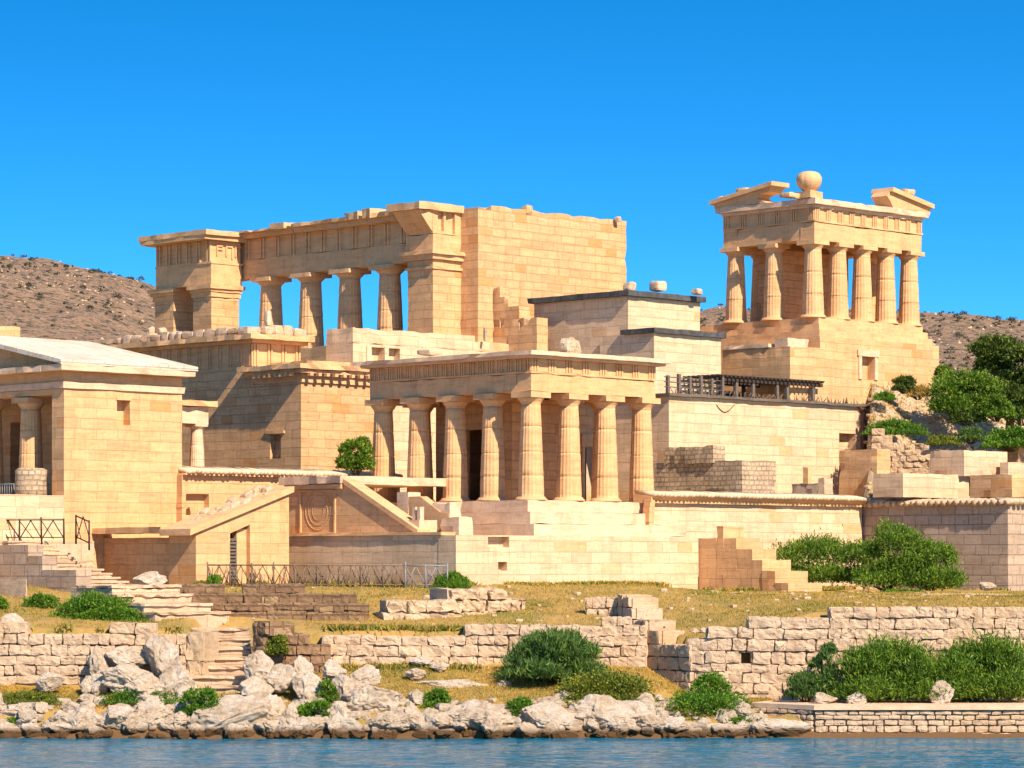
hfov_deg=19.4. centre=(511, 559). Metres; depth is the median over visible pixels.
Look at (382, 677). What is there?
bank green grass
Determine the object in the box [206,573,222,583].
weeds
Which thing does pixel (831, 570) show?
shrub
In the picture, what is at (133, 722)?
boulder
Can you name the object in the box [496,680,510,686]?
boulder
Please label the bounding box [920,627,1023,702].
shrub
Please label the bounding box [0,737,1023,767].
water
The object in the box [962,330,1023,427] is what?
tree
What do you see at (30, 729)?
boulder
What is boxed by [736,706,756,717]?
boulder
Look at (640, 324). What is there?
block house
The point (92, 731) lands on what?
boulder
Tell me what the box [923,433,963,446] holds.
weeds
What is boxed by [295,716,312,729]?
boulder
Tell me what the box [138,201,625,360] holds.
colonnade ruin
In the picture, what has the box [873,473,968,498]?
stone terrace
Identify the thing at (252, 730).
boulder
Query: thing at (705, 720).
boulder
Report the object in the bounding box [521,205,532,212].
loose block
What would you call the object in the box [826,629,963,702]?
shrub
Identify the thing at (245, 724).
boulder
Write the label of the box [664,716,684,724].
boulder
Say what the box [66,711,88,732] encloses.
boulder
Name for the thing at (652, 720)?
boulder
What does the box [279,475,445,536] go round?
stair parapet
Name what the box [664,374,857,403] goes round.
roof fence
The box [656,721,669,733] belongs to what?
boulder
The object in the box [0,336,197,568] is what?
temple
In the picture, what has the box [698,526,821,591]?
stone stair
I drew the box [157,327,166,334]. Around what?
loose block
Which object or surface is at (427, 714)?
boulder
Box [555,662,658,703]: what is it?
shrub
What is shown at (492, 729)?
boulder
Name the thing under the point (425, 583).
fence
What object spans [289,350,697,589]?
temple
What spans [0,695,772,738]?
shore rubble
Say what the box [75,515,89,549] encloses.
fence
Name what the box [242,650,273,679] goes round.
boulder
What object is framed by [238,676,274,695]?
boulder
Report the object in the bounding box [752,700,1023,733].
quay
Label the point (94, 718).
boulder
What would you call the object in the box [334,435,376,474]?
shrub
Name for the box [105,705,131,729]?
boulder
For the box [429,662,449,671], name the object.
boulder
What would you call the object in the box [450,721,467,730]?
boulder
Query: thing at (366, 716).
boulder
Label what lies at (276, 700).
boulder
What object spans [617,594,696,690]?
stepped wall
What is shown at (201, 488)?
garden wall
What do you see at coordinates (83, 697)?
boulder
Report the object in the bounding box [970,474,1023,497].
stone terrace
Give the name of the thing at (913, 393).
shrub
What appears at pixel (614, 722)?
boulder
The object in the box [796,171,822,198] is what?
stone urn
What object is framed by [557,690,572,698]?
boulder
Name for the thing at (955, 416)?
shrub
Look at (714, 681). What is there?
shrub
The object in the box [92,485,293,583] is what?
stair wing
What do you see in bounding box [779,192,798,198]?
loose block
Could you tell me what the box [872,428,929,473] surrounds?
terrace wall
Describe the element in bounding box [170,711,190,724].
boulder
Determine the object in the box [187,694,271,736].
boulder
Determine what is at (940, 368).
shrub
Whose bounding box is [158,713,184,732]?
boulder
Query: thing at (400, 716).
boulder
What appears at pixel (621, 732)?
boulder
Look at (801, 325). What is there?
temple
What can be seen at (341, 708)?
boulder
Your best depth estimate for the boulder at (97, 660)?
124.56 m
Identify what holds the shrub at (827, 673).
on the ground at (316, 633)
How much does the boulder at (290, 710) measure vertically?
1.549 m
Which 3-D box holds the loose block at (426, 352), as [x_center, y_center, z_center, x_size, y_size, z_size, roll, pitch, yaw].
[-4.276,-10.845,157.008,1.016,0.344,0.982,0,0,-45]
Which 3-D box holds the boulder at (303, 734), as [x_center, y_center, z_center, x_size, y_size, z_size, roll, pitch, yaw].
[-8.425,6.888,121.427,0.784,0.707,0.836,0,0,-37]
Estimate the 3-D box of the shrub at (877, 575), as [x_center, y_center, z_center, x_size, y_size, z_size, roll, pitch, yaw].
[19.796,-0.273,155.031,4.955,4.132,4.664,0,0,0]
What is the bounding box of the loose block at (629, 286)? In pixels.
[623,283,636,290]
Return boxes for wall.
[0,326,19,336]
[0,579,26,596]
[0,621,187,684]
[176,465,402,521]
[251,621,331,673]
[321,616,646,666]
[585,596,617,615]
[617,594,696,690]
[633,490,870,586]
[653,460,775,492]
[664,445,724,464]
[688,606,1023,699]
[839,449,889,496]
[862,497,1023,590]
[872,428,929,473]
[915,444,939,454]
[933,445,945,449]
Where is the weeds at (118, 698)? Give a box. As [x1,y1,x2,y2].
[95,688,181,703]
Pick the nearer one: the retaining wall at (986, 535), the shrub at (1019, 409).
the retaining wall at (986, 535)
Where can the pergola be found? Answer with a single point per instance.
(743, 382)
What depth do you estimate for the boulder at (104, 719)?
121.61 m
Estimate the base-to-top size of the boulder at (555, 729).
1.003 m
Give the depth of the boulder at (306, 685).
123.16 m
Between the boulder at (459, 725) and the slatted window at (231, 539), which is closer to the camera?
the boulder at (459, 725)
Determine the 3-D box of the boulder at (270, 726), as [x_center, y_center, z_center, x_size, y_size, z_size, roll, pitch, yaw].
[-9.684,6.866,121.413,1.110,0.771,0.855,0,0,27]
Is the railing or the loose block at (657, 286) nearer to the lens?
the railing
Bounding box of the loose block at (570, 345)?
[559,337,581,352]
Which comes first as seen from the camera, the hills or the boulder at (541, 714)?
the boulder at (541, 714)
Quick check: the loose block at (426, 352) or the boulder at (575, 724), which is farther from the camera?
the loose block at (426, 352)
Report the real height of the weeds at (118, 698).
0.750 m
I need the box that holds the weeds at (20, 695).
[2,689,62,704]
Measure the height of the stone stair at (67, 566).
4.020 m
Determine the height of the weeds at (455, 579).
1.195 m
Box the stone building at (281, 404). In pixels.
[107,325,373,472]
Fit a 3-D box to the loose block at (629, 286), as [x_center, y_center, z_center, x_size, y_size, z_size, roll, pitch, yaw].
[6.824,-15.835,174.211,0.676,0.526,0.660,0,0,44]
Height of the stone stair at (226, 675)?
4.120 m
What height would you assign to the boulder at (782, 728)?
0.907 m
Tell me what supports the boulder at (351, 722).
on the ground at (316, 633)
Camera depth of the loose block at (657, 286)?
174.91 m
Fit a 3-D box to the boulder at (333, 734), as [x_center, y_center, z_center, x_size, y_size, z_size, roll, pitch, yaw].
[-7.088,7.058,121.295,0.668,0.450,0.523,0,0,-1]
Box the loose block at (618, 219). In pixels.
[614,216,621,221]
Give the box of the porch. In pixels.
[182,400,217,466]
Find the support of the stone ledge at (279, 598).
on the ground at (316, 633)
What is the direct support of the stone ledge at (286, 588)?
on the ground at (316, 633)
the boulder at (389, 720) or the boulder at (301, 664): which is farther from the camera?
the boulder at (301, 664)
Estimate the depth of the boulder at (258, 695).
122.71 m
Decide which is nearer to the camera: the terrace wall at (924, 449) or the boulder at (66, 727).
the boulder at (66, 727)
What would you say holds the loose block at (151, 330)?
on the stone building at (281, 404)
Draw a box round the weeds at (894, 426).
[860,416,930,436]
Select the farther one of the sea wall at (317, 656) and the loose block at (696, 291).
the loose block at (696, 291)
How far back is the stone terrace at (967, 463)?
169.51 m
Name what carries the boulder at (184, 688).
on the ground at (316, 633)
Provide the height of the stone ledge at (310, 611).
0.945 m
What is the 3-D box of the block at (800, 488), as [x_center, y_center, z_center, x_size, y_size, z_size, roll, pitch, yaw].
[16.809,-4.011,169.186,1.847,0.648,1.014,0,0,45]
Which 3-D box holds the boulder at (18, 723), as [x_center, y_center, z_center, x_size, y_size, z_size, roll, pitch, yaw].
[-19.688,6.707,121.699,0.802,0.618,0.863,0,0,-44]
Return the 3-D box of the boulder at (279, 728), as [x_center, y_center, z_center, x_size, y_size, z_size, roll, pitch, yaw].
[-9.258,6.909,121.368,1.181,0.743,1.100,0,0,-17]
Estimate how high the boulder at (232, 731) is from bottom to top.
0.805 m
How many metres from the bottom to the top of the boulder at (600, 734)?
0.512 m
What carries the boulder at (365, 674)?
on the ground at (316, 633)
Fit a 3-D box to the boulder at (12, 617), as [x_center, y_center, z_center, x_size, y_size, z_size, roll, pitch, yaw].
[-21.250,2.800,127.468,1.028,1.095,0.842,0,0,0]
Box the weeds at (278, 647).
[262,633,289,655]
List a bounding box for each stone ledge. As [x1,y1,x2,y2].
[166,583,324,596]
[190,593,356,605]
[211,602,368,620]
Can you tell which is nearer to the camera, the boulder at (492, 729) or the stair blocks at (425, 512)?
the boulder at (492, 729)
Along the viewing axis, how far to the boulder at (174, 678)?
123.52 m
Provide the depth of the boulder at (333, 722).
121.26 m
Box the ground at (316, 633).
[0,385,1023,738]
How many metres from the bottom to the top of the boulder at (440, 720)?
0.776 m
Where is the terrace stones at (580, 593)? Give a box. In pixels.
[223,583,1023,627]
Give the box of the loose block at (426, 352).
[417,349,442,355]
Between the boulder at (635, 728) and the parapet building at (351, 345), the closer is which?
the boulder at (635, 728)
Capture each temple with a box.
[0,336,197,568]
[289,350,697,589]
[700,181,938,422]
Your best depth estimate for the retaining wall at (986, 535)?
162.61 m
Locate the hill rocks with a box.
[1,258,1019,368]
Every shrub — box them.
[0,595,9,609]
[20,592,60,607]
[45,585,140,621]
[80,604,159,622]
[177,684,223,715]
[296,699,330,717]
[316,677,339,701]
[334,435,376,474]
[420,687,450,707]
[485,623,609,684]
[505,695,534,717]
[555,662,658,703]
[657,684,762,723]
[686,669,733,697]
[768,524,874,588]
[782,665,822,701]
[807,640,839,699]
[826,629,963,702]
[848,516,941,590]
[891,374,918,393]
[901,537,969,590]
[904,382,931,399]
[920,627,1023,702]
[922,364,1010,418]
[934,364,950,378]
[944,405,987,425]
[956,425,984,443]
[978,423,1023,451]
[979,393,1018,421]
[1002,393,1023,425]
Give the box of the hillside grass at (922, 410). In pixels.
[866,383,1021,448]
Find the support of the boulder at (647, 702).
on the ground at (316, 633)
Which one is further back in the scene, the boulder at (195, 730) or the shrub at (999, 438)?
the shrub at (999, 438)
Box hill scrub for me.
[0,254,1023,377]
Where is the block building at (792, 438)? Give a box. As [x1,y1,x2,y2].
[615,393,869,500]
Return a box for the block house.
[527,290,725,394]
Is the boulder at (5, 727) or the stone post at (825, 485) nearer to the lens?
the boulder at (5, 727)
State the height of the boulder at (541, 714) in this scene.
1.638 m
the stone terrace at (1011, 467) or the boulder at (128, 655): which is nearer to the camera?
the boulder at (128, 655)
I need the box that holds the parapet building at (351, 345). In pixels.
[326,327,508,501]
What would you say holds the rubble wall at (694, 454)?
on the rubble wall at (753, 476)
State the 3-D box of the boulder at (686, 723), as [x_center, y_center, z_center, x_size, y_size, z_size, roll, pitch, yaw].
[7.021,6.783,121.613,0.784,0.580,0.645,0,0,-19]
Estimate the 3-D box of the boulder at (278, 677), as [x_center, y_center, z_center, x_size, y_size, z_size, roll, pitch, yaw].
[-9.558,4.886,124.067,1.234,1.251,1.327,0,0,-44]
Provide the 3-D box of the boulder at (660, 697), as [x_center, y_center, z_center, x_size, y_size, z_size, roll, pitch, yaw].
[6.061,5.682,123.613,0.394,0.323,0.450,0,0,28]
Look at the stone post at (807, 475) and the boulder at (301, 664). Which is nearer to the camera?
the boulder at (301, 664)
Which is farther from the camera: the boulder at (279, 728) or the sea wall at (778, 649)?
the sea wall at (778, 649)
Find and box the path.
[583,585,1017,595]
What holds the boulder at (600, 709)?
on the ground at (316, 633)
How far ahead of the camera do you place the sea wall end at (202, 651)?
125.41 m
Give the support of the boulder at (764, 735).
on the ground at (316, 633)
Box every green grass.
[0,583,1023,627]
[47,666,766,707]
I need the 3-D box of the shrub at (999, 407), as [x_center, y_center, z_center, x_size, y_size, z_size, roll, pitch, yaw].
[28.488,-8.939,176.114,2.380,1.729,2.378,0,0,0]
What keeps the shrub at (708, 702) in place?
on the ground at (316, 633)
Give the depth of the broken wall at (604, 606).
133.16 m
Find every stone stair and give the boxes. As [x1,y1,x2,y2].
[0,541,128,591]
[71,584,230,626]
[188,627,251,693]
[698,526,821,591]
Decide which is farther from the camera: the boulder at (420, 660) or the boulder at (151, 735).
the boulder at (420, 660)
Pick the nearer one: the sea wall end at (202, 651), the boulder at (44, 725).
the boulder at (44, 725)
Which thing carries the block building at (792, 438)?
on the ground at (316, 633)
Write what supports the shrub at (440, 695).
on the ground at (316, 633)
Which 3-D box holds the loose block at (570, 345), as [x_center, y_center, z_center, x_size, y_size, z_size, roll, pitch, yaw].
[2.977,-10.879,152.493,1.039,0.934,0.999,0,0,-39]
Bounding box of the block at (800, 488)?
[792,483,818,493]
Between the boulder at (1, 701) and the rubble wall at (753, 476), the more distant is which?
the rubble wall at (753, 476)
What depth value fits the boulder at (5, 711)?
122.23 m
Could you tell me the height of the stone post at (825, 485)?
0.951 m
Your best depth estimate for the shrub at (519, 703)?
122.06 m
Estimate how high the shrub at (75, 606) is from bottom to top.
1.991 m
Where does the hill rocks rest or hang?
on the hills
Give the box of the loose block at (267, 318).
[264,311,271,325]
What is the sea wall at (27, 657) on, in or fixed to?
on the ground at (316, 633)
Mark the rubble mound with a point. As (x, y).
(443, 602)
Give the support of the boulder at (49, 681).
on the ground at (316, 633)
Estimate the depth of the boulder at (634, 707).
121.85 m
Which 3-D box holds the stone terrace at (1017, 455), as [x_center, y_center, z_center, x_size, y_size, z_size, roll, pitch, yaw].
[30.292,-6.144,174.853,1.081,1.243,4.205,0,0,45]
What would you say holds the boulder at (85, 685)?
on the ground at (316, 633)
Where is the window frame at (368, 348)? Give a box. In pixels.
[366,345,388,360]
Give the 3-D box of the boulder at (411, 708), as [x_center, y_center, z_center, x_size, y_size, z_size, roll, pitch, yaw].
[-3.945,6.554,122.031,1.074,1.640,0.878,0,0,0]
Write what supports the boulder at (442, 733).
on the ground at (316, 633)
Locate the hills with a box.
[0,256,1023,372]
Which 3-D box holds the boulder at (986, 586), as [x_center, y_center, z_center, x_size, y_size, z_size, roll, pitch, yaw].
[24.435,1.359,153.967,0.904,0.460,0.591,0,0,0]
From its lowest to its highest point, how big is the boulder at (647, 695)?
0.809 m
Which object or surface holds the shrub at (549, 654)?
on the ground at (316, 633)
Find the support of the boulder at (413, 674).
on the ground at (316, 633)
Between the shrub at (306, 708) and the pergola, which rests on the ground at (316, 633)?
the shrub at (306, 708)
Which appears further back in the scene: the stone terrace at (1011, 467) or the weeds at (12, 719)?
the stone terrace at (1011, 467)
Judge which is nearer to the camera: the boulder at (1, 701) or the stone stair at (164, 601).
the boulder at (1, 701)
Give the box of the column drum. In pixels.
[14,468,46,494]
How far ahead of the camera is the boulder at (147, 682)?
123.16 m
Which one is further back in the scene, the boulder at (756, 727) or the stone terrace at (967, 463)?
the stone terrace at (967, 463)
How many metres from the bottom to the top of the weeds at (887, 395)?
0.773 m
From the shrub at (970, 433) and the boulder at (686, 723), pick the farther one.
the shrub at (970, 433)
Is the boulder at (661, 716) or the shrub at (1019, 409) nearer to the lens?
the boulder at (661, 716)
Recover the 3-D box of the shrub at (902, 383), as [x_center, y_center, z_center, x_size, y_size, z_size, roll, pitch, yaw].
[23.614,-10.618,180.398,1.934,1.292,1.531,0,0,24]
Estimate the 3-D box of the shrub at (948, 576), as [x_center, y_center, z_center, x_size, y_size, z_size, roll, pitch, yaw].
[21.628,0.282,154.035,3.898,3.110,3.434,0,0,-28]
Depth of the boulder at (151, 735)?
121.01 m
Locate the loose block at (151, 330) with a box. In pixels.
[148,327,154,332]
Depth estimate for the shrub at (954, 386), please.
176.93 m
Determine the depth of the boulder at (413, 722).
121.39 m
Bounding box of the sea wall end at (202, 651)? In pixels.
[186,630,218,675]
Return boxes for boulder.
[0,693,3,708]
[0,704,37,716]
[0,722,19,733]
[1,613,23,621]
[15,719,38,728]
[18,708,36,722]
[20,722,41,737]
[35,671,65,691]
[41,720,53,729]
[47,721,72,733]
[50,710,68,721]
[61,701,79,710]
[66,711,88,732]
[77,693,94,701]
[79,675,91,693]
[82,724,105,738]
[85,710,102,725]
[88,645,108,675]
[92,670,107,695]
[100,664,146,696]
[100,704,122,729]
[104,646,147,666]
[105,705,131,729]
[122,716,148,732]
[124,671,163,697]
[132,571,167,584]
[132,696,170,725]
[136,694,164,702]
[144,634,181,678]
[146,731,156,738]
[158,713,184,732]
[159,663,194,697]
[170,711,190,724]
[175,685,194,698]
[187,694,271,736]
[188,725,204,736]
[223,723,243,738]
[237,720,249,731]
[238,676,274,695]
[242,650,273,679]
[243,725,258,736]
[244,691,266,698]
[254,718,266,731]
[263,720,279,735]
[264,663,296,692]
[264,694,286,718]
[274,724,288,738]
[279,717,302,738]
[282,702,300,719]
[292,670,325,698]
[293,655,313,674]
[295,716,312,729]
[299,728,314,737]
[304,716,328,731]
[322,659,346,680]
[326,713,342,732]
[329,701,349,718]
[329,730,339,737]
[331,674,361,700]
[339,717,362,730]
[341,687,361,701]
[346,684,403,713]
[347,727,366,738]
[348,664,380,687]
[351,728,364,736]
[361,709,370,720]
[363,711,409,733]
[369,726,383,738]
[380,729,396,738]
[393,711,415,721]
[404,668,426,680]
[404,714,420,727]
[405,701,420,728]
[406,689,423,704]
[409,655,434,665]
[411,679,487,687]
[419,707,442,733]
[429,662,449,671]
[430,712,452,727]
[434,728,454,738]
[443,699,516,730]
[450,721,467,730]
[480,718,503,738]
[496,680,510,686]
[514,722,541,738]
[518,702,574,729]
[535,729,550,737]
[542,719,567,738]
[550,694,563,701]
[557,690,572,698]
[565,717,583,731]
[568,694,651,726]
[583,718,599,731]
[591,730,607,737]
[606,717,626,728]
[611,726,630,737]
[627,721,641,734]
[630,704,641,716]
[636,713,662,729]
[637,692,655,706]
[639,698,653,709]
[654,715,687,734]
[655,694,663,700]
[656,713,668,718]
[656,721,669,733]
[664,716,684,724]
[673,730,698,737]
[683,721,692,727]
[696,718,708,722]
[707,723,749,736]
[711,724,722,736]
[724,727,737,737]
[726,698,750,711]
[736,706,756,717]
[748,721,769,733]
[752,718,814,736]
[755,733,768,737]
[814,692,837,703]
[846,692,866,703]
[928,680,954,703]
[979,582,996,590]
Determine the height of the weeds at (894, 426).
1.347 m
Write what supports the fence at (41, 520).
on the stone stair at (67, 566)
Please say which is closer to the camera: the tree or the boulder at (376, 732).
the boulder at (376, 732)
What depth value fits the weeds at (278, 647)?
125.70 m
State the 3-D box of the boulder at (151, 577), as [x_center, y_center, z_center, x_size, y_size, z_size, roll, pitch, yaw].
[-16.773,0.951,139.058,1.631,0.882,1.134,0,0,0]
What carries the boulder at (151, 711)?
on the ground at (316, 633)
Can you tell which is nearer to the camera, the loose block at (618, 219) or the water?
the water
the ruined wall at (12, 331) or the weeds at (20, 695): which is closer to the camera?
the weeds at (20, 695)
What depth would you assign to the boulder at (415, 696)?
123.13 m
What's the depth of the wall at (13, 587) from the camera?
138.09 m
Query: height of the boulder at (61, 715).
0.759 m
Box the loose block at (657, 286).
[649,280,666,291]
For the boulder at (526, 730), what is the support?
on the ground at (316, 633)
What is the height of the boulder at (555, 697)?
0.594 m
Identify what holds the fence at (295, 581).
on the ground at (316, 633)
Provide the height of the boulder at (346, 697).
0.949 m
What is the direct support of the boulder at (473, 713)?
on the ground at (316, 633)
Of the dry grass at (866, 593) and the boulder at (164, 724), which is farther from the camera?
the dry grass at (866, 593)
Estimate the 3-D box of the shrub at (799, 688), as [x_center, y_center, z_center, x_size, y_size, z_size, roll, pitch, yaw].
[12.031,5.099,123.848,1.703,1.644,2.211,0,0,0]
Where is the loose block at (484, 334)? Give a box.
[483,328,486,340]
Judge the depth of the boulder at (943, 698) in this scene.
122.69 m
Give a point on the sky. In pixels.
(122, 121)
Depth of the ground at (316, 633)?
131.27 m
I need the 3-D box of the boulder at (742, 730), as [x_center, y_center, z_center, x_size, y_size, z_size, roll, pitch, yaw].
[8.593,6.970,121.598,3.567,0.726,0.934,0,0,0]
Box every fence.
[6,517,64,543]
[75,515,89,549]
[207,562,404,587]
[404,562,447,587]
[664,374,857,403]
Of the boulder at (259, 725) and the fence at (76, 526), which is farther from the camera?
the fence at (76, 526)
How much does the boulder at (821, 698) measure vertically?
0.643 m
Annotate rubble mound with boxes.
[375,587,526,619]
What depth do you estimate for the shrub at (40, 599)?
133.60 m
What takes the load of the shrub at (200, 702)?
on the ground at (316, 633)
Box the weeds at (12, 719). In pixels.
[6,716,17,723]
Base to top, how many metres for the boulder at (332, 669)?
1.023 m
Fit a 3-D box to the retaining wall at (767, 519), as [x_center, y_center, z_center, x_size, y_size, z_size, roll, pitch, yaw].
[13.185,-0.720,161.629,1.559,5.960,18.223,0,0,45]
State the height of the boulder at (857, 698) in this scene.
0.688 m
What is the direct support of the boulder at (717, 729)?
on the ground at (316, 633)
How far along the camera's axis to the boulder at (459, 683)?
125.22 m
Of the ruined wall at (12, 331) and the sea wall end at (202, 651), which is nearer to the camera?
the sea wall end at (202, 651)
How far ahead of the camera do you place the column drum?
148.24 m
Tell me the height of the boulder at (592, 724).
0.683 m
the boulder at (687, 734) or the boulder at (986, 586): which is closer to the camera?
the boulder at (687, 734)
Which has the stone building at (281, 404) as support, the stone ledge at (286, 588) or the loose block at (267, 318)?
the loose block at (267, 318)
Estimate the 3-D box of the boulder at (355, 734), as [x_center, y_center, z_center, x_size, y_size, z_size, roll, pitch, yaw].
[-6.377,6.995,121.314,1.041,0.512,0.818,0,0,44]
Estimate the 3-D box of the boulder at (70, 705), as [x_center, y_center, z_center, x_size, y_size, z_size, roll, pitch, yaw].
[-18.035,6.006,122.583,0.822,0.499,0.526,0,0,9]
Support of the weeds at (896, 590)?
on the ground at (316, 633)
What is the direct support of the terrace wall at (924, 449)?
on the ground at (316, 633)
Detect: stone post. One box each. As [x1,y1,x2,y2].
[803,467,811,483]
[818,478,832,494]
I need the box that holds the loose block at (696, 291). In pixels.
[691,289,702,294]
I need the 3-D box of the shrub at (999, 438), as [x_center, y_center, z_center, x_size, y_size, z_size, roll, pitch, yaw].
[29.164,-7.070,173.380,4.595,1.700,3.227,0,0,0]
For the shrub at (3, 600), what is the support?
on the ground at (316, 633)
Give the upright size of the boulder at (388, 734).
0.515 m
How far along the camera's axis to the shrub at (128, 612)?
129.14 m
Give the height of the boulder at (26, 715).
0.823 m
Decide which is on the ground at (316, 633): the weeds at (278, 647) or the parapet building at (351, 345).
the parapet building at (351, 345)
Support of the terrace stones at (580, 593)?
on the ground at (316, 633)
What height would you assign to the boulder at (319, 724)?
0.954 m
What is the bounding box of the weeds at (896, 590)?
[880,588,925,591]
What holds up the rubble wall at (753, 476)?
on the ground at (316, 633)
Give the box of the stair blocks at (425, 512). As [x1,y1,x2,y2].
[397,492,472,534]
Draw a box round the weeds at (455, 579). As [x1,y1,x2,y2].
[430,569,471,588]
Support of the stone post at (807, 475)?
on the block at (800, 488)
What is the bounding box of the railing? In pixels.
[0,483,13,494]
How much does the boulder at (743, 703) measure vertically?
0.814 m
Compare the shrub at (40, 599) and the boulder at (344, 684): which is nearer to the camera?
the boulder at (344, 684)
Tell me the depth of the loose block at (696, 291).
176.63 m
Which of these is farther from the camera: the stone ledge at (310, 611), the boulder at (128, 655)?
the stone ledge at (310, 611)
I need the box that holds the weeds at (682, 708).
[655,700,705,720]
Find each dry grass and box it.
[0,583,1023,636]
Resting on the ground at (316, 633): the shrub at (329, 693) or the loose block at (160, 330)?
the shrub at (329, 693)
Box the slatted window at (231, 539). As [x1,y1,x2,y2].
[230,538,236,582]
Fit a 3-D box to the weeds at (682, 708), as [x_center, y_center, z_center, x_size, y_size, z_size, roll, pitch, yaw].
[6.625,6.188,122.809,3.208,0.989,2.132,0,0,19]
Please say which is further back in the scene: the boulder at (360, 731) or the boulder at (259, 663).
the boulder at (259, 663)
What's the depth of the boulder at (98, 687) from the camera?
123.94 m
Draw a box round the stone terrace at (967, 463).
[929,450,1006,477]
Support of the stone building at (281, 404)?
on the ground at (316, 633)
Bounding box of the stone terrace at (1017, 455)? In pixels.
[1003,447,1023,462]
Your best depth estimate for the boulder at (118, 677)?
123.56 m
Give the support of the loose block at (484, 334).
on the colonnade ruin
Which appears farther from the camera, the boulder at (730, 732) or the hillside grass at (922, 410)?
the hillside grass at (922, 410)
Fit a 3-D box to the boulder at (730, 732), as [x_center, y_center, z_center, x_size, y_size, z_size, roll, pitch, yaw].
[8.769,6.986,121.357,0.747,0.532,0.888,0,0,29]
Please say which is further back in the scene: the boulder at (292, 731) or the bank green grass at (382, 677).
the bank green grass at (382, 677)
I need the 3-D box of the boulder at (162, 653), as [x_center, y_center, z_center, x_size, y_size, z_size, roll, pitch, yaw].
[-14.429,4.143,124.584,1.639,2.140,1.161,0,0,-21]
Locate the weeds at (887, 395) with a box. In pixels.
[872,390,898,400]
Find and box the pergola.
[683,374,824,400]
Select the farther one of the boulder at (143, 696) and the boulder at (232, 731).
the boulder at (143, 696)
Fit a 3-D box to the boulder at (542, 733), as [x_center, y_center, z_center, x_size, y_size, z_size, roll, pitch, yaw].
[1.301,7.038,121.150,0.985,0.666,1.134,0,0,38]
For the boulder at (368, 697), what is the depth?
122.21 m
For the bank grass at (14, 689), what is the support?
on the ground at (316, 633)
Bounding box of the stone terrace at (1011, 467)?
[1000,462,1023,473]
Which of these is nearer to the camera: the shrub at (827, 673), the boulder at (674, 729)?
the boulder at (674, 729)
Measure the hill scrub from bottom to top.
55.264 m
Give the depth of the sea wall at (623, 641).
128.11 m
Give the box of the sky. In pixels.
[0,0,1023,345]
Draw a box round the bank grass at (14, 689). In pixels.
[0,665,774,713]
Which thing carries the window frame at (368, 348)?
in the parapet building at (351, 345)

